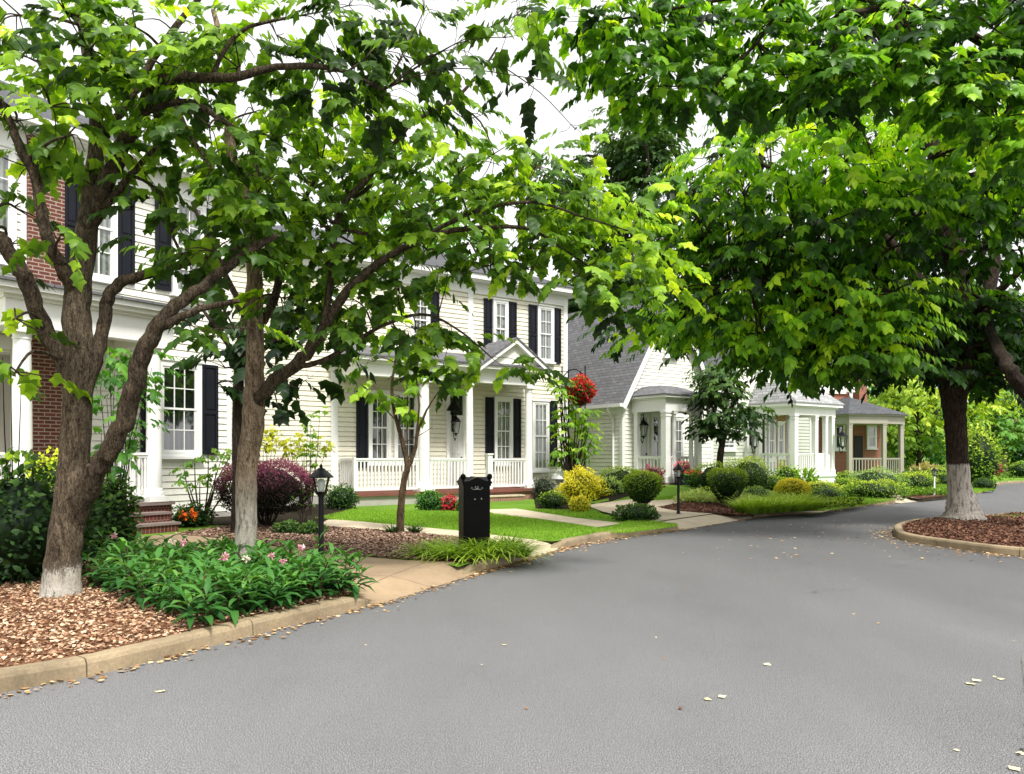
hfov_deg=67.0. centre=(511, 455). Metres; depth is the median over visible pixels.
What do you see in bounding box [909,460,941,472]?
grass clump
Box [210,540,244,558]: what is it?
perennial
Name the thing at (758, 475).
hedge shrub
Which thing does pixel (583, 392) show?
flower basket
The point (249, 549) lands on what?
perennial
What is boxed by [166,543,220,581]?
perennial
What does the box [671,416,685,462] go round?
window
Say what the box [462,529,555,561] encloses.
grass clump
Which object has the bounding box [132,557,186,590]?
perennial
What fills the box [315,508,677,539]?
lawn grass
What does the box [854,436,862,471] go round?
door
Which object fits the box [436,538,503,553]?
grass clump
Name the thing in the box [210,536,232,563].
perennial
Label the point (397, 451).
window
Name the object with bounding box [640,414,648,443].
wall lantern
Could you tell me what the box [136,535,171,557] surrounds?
perennial
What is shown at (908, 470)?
shrub
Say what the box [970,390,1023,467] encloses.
broadleaf tree
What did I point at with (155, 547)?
perennial
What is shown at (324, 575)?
perennial
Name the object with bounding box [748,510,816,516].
kerb
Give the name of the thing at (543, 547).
driveway apron
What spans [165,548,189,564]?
perennial
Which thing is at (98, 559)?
perennial
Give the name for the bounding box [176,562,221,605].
perennial
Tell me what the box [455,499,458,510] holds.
shrub
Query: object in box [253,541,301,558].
perennial
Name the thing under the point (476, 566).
kerb
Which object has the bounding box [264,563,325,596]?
perennial
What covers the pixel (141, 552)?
perennial
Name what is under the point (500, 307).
window
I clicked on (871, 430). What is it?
window
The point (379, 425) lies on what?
window
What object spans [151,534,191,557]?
perennial
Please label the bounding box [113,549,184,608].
perennial
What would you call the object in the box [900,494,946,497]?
mulch bed
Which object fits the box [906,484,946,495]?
ground cover
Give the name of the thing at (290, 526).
dwarf shrub
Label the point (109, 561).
perennial
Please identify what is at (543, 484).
shrub
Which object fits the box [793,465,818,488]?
palm shrub
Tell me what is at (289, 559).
perennial
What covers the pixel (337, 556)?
perennial
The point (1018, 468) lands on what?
hedge shrub
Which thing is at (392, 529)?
spiky plant
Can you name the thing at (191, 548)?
perennial
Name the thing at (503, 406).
window
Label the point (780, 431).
window
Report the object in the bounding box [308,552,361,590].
perennial
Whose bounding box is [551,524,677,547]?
kerb
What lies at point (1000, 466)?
flower shrub
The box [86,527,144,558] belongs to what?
perennial
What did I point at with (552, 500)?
shrub
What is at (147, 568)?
perennial
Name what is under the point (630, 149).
dark tree
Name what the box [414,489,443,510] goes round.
shrub
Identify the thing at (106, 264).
window
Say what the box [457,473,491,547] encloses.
mailbox
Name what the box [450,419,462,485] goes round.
door
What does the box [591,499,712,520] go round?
driveway
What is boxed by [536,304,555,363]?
window
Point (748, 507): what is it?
grass clump
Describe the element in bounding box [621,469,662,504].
topiary
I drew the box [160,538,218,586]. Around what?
perennial
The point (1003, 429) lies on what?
broadleaf tree
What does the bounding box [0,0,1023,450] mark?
sky
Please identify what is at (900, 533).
kerb
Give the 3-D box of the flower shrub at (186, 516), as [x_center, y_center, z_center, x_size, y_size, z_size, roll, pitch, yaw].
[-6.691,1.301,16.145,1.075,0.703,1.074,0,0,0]
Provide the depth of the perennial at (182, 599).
7.24 m
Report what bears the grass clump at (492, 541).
on the mulch bed at (348, 543)
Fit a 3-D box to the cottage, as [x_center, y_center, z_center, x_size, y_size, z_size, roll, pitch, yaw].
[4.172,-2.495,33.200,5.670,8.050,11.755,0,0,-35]
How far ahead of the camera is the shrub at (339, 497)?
21.18 m
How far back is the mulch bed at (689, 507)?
21.37 m
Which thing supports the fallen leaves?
on the road
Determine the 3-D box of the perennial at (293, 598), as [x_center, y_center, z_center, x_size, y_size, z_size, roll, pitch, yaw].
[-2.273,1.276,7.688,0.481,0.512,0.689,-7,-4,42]
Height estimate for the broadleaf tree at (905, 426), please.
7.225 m
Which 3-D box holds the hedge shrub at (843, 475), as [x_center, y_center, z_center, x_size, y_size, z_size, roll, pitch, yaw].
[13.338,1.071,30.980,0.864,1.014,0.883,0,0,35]
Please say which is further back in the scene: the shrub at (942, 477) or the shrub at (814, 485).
the shrub at (942, 477)
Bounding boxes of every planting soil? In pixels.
[205,504,348,523]
[534,490,628,509]
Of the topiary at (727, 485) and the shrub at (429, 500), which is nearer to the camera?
the shrub at (429, 500)
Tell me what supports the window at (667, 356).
in the cottage
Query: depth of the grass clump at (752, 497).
21.43 m
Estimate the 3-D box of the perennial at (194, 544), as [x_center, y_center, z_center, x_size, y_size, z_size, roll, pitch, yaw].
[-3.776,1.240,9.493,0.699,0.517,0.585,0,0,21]
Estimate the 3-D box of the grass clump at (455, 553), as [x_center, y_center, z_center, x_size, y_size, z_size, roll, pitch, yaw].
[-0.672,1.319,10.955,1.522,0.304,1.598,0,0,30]
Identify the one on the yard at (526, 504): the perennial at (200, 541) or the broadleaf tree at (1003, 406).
the broadleaf tree at (1003, 406)
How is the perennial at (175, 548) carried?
on the mulch bed at (35, 659)
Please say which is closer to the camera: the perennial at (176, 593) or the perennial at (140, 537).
the perennial at (176, 593)
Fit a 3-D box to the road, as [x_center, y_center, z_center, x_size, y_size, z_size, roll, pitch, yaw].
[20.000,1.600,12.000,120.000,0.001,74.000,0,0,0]
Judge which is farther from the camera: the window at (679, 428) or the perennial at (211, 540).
the window at (679, 428)
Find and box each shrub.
[0,447,114,585]
[8,446,57,490]
[83,470,144,556]
[90,346,186,488]
[169,448,231,525]
[172,501,218,527]
[259,424,288,468]
[269,519,303,533]
[278,433,335,512]
[290,488,315,524]
[294,406,328,514]
[297,519,329,534]
[324,482,361,509]
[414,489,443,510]
[440,493,457,510]
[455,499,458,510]
[531,474,556,498]
[535,489,567,508]
[542,377,605,479]
[554,464,612,502]
[568,494,590,511]
[598,465,635,490]
[610,503,660,520]
[641,463,665,486]
[682,465,701,487]
[690,461,738,488]
[724,455,776,489]
[742,485,769,497]
[766,474,785,490]
[773,459,799,479]
[774,477,811,495]
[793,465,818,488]
[808,485,846,497]
[809,479,843,496]
[833,470,852,487]
[833,476,855,494]
[839,478,912,500]
[840,466,912,494]
[894,471,943,498]
[899,467,926,481]
[926,464,945,475]
[932,472,946,483]
[972,477,996,492]
[994,459,1003,475]
[1003,460,1023,477]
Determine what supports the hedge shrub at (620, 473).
on the planting soil at (619, 495)
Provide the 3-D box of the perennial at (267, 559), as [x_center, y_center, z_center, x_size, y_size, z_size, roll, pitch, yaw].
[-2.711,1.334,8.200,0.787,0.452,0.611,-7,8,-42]
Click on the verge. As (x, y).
(1023, 664)
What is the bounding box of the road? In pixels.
[0,483,1023,773]
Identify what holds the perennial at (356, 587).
on the mulch bed at (35, 659)
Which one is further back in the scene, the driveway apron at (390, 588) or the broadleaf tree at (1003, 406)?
the broadleaf tree at (1003, 406)
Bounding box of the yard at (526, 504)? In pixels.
[67,465,1023,657]
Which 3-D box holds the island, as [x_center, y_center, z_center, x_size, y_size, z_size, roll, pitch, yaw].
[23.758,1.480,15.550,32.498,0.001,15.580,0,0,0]
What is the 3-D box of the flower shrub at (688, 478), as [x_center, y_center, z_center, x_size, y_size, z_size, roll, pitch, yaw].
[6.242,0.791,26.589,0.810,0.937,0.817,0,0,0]
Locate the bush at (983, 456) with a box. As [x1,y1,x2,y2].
[941,420,1015,484]
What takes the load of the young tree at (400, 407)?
on the mulch bed at (348, 543)
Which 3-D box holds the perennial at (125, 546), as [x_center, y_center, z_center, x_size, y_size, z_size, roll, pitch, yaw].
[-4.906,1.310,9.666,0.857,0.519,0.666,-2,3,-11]
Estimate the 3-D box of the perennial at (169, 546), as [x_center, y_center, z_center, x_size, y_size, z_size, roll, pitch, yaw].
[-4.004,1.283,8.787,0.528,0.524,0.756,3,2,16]
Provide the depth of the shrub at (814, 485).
26.17 m
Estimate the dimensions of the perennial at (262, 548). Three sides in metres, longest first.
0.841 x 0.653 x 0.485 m
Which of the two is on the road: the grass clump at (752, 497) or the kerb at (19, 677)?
the kerb at (19, 677)
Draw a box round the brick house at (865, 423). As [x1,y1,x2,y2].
[818,360,908,474]
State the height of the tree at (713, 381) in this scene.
4.671 m
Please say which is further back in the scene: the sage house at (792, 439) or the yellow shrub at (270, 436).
the sage house at (792, 439)
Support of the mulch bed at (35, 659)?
on the yard at (526, 504)
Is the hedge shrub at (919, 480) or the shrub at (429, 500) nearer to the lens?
the shrub at (429, 500)
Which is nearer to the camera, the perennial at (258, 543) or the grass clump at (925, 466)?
the perennial at (258, 543)
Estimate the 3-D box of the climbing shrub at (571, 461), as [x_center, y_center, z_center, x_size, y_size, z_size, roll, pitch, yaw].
[2.137,-0.668,26.439,2.200,4.196,1.776,0,0,0]
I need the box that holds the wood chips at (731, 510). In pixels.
[660,501,747,515]
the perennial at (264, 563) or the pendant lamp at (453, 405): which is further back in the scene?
the pendant lamp at (453, 405)
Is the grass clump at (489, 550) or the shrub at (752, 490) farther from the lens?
the shrub at (752, 490)
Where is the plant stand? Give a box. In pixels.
[560,366,585,493]
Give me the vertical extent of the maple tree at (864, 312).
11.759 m
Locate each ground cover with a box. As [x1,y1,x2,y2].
[671,487,776,502]
[816,496,863,508]
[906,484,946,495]
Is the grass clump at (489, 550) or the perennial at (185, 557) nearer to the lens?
the perennial at (185, 557)
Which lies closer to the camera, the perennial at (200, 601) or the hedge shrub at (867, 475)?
the perennial at (200, 601)
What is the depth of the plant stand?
26.89 m
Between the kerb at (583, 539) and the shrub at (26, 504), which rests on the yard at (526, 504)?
the shrub at (26, 504)
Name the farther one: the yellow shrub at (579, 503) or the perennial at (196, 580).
the yellow shrub at (579, 503)
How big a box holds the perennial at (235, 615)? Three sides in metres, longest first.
0.831 x 0.707 x 0.645 m
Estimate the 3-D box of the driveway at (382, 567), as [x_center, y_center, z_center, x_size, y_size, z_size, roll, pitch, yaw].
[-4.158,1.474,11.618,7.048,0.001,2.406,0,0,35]
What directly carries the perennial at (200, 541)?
on the mulch bed at (35, 659)
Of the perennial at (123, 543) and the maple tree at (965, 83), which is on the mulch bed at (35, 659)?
the perennial at (123, 543)
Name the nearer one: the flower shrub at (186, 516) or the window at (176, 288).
the flower shrub at (186, 516)
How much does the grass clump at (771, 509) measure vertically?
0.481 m
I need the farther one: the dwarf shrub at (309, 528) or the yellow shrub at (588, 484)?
the yellow shrub at (588, 484)
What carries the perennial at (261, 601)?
on the yard at (526, 504)
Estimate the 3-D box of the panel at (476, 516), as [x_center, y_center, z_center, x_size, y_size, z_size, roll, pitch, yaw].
[-0.515,1.020,11.402,0.320,0.560,0.014,0,0,-15]
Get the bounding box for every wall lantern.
[451,410,460,440]
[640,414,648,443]
[749,427,759,453]
[837,425,847,452]
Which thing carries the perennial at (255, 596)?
on the mulch bed at (35, 659)
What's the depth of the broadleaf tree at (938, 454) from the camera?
65.74 m
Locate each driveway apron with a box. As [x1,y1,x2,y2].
[352,562,475,606]
[524,540,558,557]
[663,514,754,528]
[894,497,924,502]
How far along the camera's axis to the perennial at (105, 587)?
8.36 m
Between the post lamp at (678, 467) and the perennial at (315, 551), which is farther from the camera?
the post lamp at (678, 467)
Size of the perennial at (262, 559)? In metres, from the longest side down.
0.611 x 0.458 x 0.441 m
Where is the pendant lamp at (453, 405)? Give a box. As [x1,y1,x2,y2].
[446,399,461,410]
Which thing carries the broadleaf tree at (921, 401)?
on the bank
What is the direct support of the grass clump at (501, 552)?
on the mulch bed at (348, 543)
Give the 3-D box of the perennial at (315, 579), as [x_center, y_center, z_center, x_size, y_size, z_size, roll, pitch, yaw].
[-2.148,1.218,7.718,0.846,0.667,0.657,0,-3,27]
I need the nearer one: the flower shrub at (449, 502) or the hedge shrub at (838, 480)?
the flower shrub at (449, 502)
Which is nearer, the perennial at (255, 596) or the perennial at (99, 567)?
the perennial at (255, 596)
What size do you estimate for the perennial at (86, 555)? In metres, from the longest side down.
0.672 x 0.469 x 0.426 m
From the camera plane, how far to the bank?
24.89 m
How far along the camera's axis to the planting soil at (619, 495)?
22.73 m
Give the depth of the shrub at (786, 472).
28.39 m
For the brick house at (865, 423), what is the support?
on the yard at (526, 504)
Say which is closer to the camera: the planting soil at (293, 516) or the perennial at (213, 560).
the perennial at (213, 560)
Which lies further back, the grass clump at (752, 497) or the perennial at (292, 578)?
the grass clump at (752, 497)
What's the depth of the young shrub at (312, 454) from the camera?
19.00 m
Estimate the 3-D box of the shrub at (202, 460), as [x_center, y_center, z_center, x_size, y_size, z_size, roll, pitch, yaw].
[-6.343,0.676,16.239,1.892,1.673,1.050,0,0,0]
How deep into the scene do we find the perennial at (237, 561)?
8.96 m
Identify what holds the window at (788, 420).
in the sage house at (792, 439)
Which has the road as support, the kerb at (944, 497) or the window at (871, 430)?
the kerb at (944, 497)
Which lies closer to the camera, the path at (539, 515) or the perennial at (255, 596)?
the perennial at (255, 596)
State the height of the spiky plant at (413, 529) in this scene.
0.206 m
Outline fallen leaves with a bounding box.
[0,502,1023,772]
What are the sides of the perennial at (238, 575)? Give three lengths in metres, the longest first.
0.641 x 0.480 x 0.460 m
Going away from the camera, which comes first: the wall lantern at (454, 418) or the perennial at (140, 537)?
the perennial at (140, 537)
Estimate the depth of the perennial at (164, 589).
7.33 m
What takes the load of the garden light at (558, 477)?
on the planting soil at (619, 495)
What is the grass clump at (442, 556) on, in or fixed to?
on the mulch bed at (348, 543)
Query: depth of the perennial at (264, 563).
8.48 m
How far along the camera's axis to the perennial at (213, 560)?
7.98 m
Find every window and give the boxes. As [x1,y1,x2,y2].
[0,142,16,265]
[92,179,119,284]
[161,357,203,458]
[169,195,206,301]
[368,389,391,465]
[393,391,417,465]
[409,294,429,344]
[492,297,509,341]
[493,396,513,465]
[532,400,550,472]
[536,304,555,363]
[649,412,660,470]
[662,335,674,358]
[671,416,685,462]
[724,437,737,451]
[767,420,776,461]
[776,421,785,459]
[786,419,789,465]
[835,425,846,450]
[865,425,877,449]
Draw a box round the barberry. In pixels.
[213,457,316,525]
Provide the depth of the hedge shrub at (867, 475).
28.63 m
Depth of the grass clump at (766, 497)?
21.50 m
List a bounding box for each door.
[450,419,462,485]
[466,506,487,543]
[641,417,646,470]
[762,419,763,452]
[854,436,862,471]
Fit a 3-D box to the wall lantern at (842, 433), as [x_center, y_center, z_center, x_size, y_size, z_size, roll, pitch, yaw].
[14.142,-0.686,33.120,0.459,1.211,0.428,0,0,-35]
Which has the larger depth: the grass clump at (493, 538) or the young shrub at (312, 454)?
the young shrub at (312, 454)
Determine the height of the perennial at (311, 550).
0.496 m
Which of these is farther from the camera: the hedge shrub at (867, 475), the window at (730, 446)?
the window at (730, 446)
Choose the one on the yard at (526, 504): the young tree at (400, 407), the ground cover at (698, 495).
the ground cover at (698, 495)
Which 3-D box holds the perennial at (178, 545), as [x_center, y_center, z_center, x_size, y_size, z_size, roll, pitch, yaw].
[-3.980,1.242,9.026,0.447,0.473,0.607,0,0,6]
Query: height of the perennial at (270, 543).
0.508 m
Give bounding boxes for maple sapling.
[0,348,46,482]
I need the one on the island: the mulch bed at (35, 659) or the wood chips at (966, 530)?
the wood chips at (966, 530)
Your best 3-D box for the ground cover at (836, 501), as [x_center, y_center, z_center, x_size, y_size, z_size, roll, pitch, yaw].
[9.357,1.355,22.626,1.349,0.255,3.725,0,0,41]
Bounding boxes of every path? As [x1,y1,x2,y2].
[300,520,535,542]
[490,509,619,526]
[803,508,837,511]
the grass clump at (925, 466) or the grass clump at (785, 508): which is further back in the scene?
the grass clump at (925, 466)
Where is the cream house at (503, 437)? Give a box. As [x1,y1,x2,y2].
[232,225,573,505]
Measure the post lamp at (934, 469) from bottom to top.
1.082 m
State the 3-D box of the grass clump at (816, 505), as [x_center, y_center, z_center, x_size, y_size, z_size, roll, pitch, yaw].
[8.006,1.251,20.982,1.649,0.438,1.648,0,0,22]
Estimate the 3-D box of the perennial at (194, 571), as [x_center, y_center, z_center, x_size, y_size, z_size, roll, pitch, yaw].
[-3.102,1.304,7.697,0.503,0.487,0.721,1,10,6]
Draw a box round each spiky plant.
[376,521,405,532]
[404,521,426,532]
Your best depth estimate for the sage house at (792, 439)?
33.19 m
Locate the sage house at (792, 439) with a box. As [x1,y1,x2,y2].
[698,304,844,481]
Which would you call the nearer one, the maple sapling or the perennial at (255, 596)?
the perennial at (255, 596)
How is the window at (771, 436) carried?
in the sage house at (792, 439)
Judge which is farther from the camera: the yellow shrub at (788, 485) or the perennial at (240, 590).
the yellow shrub at (788, 485)
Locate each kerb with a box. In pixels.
[0,597,368,692]
[462,556,523,573]
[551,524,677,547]
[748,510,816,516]
[817,499,895,512]
[894,512,1023,556]
[918,481,1023,500]
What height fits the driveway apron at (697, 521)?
0.120 m
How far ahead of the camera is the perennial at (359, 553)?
8.37 m
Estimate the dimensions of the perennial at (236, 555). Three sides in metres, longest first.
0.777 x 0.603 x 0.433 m
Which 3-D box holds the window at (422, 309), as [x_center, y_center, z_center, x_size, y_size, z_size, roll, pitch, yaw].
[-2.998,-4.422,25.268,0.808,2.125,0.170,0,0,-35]
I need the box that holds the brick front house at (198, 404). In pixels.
[0,80,231,534]
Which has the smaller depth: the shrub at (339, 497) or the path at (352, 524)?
the path at (352, 524)
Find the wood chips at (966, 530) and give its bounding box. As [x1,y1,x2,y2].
[901,512,1023,546]
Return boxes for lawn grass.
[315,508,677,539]
[632,485,994,510]
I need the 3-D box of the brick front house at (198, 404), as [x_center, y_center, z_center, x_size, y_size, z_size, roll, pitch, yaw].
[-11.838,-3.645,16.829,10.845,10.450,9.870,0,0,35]
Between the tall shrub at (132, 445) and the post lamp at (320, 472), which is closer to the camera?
the post lamp at (320, 472)
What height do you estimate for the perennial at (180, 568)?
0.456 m
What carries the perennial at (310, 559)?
on the yard at (526, 504)
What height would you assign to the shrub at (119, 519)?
1.694 m
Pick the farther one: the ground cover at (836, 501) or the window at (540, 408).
the window at (540, 408)
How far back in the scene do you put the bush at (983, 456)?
37.82 m
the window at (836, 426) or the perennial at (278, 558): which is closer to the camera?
the perennial at (278, 558)
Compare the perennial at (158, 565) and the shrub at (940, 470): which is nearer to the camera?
the perennial at (158, 565)
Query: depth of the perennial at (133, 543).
9.15 m
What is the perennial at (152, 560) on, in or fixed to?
on the yard at (526, 504)
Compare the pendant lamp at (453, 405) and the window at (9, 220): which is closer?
the window at (9, 220)
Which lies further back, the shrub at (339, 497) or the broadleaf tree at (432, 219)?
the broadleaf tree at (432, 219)
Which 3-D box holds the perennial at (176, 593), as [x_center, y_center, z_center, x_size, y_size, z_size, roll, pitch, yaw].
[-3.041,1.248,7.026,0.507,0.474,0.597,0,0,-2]
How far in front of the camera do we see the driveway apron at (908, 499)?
26.81 m
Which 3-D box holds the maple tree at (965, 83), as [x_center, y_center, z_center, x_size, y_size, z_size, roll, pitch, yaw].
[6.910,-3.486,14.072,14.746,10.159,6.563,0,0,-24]
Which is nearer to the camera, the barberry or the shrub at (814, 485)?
the barberry
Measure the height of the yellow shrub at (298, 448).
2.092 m
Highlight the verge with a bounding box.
[1022,654,1023,676]
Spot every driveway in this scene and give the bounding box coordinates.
[136,534,451,582]
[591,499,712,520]
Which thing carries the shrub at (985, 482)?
on the yard at (526, 504)
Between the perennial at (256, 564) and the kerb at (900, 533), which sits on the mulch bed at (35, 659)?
the perennial at (256, 564)
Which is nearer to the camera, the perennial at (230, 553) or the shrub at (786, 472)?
the perennial at (230, 553)
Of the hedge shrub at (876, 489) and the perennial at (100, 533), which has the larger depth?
the hedge shrub at (876, 489)
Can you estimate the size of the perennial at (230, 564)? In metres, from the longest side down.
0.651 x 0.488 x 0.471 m
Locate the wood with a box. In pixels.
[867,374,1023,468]
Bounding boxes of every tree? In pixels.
[0,0,581,597]
[167,278,375,532]
[171,8,710,561]
[328,147,549,276]
[334,311,467,531]
[490,0,1023,400]
[514,93,713,313]
[576,40,1023,520]
[677,359,783,468]
[867,386,935,468]
[868,375,1000,470]
[922,406,1021,464]
[923,375,1023,456]
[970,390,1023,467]
[973,409,1023,471]
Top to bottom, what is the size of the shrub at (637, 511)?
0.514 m
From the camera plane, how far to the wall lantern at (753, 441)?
32.99 m
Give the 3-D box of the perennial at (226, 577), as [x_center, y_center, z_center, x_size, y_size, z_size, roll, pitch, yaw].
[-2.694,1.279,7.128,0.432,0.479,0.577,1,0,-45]
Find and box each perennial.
[81,551,126,581]
[82,550,118,588]
[83,533,136,568]
[83,554,149,590]
[84,537,146,563]
[85,553,113,575]
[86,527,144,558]
[88,550,129,581]
[93,537,163,595]
[97,545,152,578]
[97,563,135,591]
[102,555,153,588]
[104,532,157,559]
[108,563,154,592]
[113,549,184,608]
[117,562,172,602]
[123,542,154,557]
[125,553,171,585]
[126,543,183,571]
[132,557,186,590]
[133,552,174,580]
[134,564,191,600]
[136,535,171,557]
[137,538,197,572]
[139,540,182,555]
[141,582,176,611]
[145,570,208,617]
[150,546,224,596]
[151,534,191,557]
[151,559,193,591]
[154,542,192,558]
[156,579,201,613]
[158,566,198,604]
[159,543,189,564]
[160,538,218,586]
[162,541,199,564]
[163,558,233,628]
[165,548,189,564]
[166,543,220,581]
[168,584,207,613]
[169,552,196,568]
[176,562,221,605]
[181,563,230,589]
[183,539,210,552]
[184,535,228,564]
[184,551,260,626]
[185,552,222,577]
[192,560,274,617]
[193,556,242,590]
[194,567,248,615]
[196,546,241,560]
[198,536,234,556]
[203,534,229,560]
[207,560,262,598]
[208,548,271,565]
[208,583,268,614]
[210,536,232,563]
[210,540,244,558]
[211,543,272,569]
[211,555,252,611]
[219,541,282,573]
[220,554,252,585]
[222,567,278,610]
[225,537,268,571]
[234,567,290,613]
[238,555,280,585]
[239,563,296,598]
[242,555,278,572]
[247,550,279,569]
[247,552,309,606]
[248,542,295,562]
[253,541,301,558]
[254,539,304,565]
[255,559,312,605]
[255,568,302,608]
[262,556,318,594]
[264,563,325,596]
[268,544,341,601]
[275,529,341,573]
[277,551,327,579]
[280,549,329,588]
[283,542,350,598]
[285,548,346,593]
[290,554,349,592]
[296,545,351,578]
[302,548,354,573]
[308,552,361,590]
[316,560,379,599]
[328,548,374,596]
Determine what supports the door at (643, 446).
in the cottage
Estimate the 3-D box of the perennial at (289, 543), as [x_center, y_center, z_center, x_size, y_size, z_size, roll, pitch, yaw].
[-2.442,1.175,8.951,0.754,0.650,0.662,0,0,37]
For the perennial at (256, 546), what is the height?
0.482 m
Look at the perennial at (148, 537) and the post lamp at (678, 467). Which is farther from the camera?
the post lamp at (678, 467)
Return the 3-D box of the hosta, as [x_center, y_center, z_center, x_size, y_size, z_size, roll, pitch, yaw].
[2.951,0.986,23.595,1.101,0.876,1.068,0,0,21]
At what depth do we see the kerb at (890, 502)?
24.70 m
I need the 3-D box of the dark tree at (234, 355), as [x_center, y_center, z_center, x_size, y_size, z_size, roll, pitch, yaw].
[-4.486,-0.908,14.602,3.828,4.978,3.076,0,0,0]
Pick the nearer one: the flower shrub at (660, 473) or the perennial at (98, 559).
the perennial at (98, 559)
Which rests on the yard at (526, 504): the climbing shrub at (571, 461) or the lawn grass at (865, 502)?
the lawn grass at (865, 502)
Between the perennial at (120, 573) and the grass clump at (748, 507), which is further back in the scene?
the grass clump at (748, 507)
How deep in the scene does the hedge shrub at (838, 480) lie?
29.38 m
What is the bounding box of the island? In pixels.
[902,513,1023,546]
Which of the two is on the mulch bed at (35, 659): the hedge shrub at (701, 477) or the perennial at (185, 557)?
the perennial at (185, 557)
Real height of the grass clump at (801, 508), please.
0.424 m
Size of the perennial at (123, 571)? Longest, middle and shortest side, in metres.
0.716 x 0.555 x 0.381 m
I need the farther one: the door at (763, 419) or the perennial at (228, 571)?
the door at (763, 419)
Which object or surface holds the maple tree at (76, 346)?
on the mulch bed at (35, 659)
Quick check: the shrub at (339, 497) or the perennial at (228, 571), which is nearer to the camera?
the perennial at (228, 571)
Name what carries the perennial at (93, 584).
on the mulch bed at (35, 659)
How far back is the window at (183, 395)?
17.69 m
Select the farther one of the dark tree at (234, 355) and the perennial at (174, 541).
the dark tree at (234, 355)
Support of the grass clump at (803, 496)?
on the yard at (526, 504)
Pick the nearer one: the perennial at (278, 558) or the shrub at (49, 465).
the perennial at (278, 558)
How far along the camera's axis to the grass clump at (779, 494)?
21.41 m
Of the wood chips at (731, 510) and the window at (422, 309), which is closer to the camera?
the wood chips at (731, 510)
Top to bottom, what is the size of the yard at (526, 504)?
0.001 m
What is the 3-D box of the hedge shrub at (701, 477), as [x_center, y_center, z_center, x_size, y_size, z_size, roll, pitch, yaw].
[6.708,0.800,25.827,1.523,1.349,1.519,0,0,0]
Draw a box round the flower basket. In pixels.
[563,373,597,406]
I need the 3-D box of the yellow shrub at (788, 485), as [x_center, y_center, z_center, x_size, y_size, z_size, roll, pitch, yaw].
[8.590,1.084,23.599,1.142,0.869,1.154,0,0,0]
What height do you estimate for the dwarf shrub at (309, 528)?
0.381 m
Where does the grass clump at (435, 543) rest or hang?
on the mulch bed at (348, 543)
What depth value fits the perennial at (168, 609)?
7.19 m
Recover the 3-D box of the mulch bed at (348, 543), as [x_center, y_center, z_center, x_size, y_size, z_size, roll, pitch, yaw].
[-3.035,1.468,13.720,7.622,0.001,2.968,0,0,39]
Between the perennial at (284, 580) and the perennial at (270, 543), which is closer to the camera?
the perennial at (284, 580)
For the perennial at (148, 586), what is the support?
on the mulch bed at (35, 659)
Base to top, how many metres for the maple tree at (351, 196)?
7.249 m
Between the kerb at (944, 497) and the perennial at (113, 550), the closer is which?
the perennial at (113, 550)
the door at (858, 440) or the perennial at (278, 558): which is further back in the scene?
the door at (858, 440)
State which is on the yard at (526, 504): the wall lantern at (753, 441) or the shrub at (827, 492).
the shrub at (827, 492)
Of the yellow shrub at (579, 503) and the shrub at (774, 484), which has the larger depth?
the shrub at (774, 484)
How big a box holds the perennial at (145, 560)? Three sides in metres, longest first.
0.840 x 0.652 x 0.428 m
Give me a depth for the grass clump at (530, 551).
11.11 m
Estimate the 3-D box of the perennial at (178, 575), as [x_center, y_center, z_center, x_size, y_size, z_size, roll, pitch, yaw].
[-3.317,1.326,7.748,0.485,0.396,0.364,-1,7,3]
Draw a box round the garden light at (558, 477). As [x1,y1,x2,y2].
[551,471,564,485]
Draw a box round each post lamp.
[309,464,333,561]
[673,463,683,513]
[931,467,937,494]
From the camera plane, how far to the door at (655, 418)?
29.95 m
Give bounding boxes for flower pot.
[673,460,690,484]
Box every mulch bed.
[0,553,352,667]
[178,524,472,562]
[659,501,748,514]
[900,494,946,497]
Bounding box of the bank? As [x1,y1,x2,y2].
[590,469,1008,512]
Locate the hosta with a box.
[598,474,623,496]
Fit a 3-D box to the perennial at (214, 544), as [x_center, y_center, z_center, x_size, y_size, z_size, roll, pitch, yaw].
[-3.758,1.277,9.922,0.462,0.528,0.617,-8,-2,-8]
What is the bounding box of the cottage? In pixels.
[568,297,721,484]
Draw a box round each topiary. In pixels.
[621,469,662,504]
[706,467,748,504]
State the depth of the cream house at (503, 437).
25.42 m
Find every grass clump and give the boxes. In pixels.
[388,535,460,561]
[398,536,487,563]
[408,535,457,552]
[420,536,506,564]
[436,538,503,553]
[440,537,539,563]
[446,533,545,562]
[447,532,528,547]
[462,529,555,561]
[481,537,562,560]
[490,534,548,550]
[717,495,779,513]
[731,494,773,503]
[737,494,788,512]
[748,491,800,500]
[757,495,803,512]
[770,490,816,500]
[773,496,817,511]
[777,491,822,501]
[782,493,828,510]
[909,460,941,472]
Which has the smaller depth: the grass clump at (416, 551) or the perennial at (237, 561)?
the perennial at (237, 561)

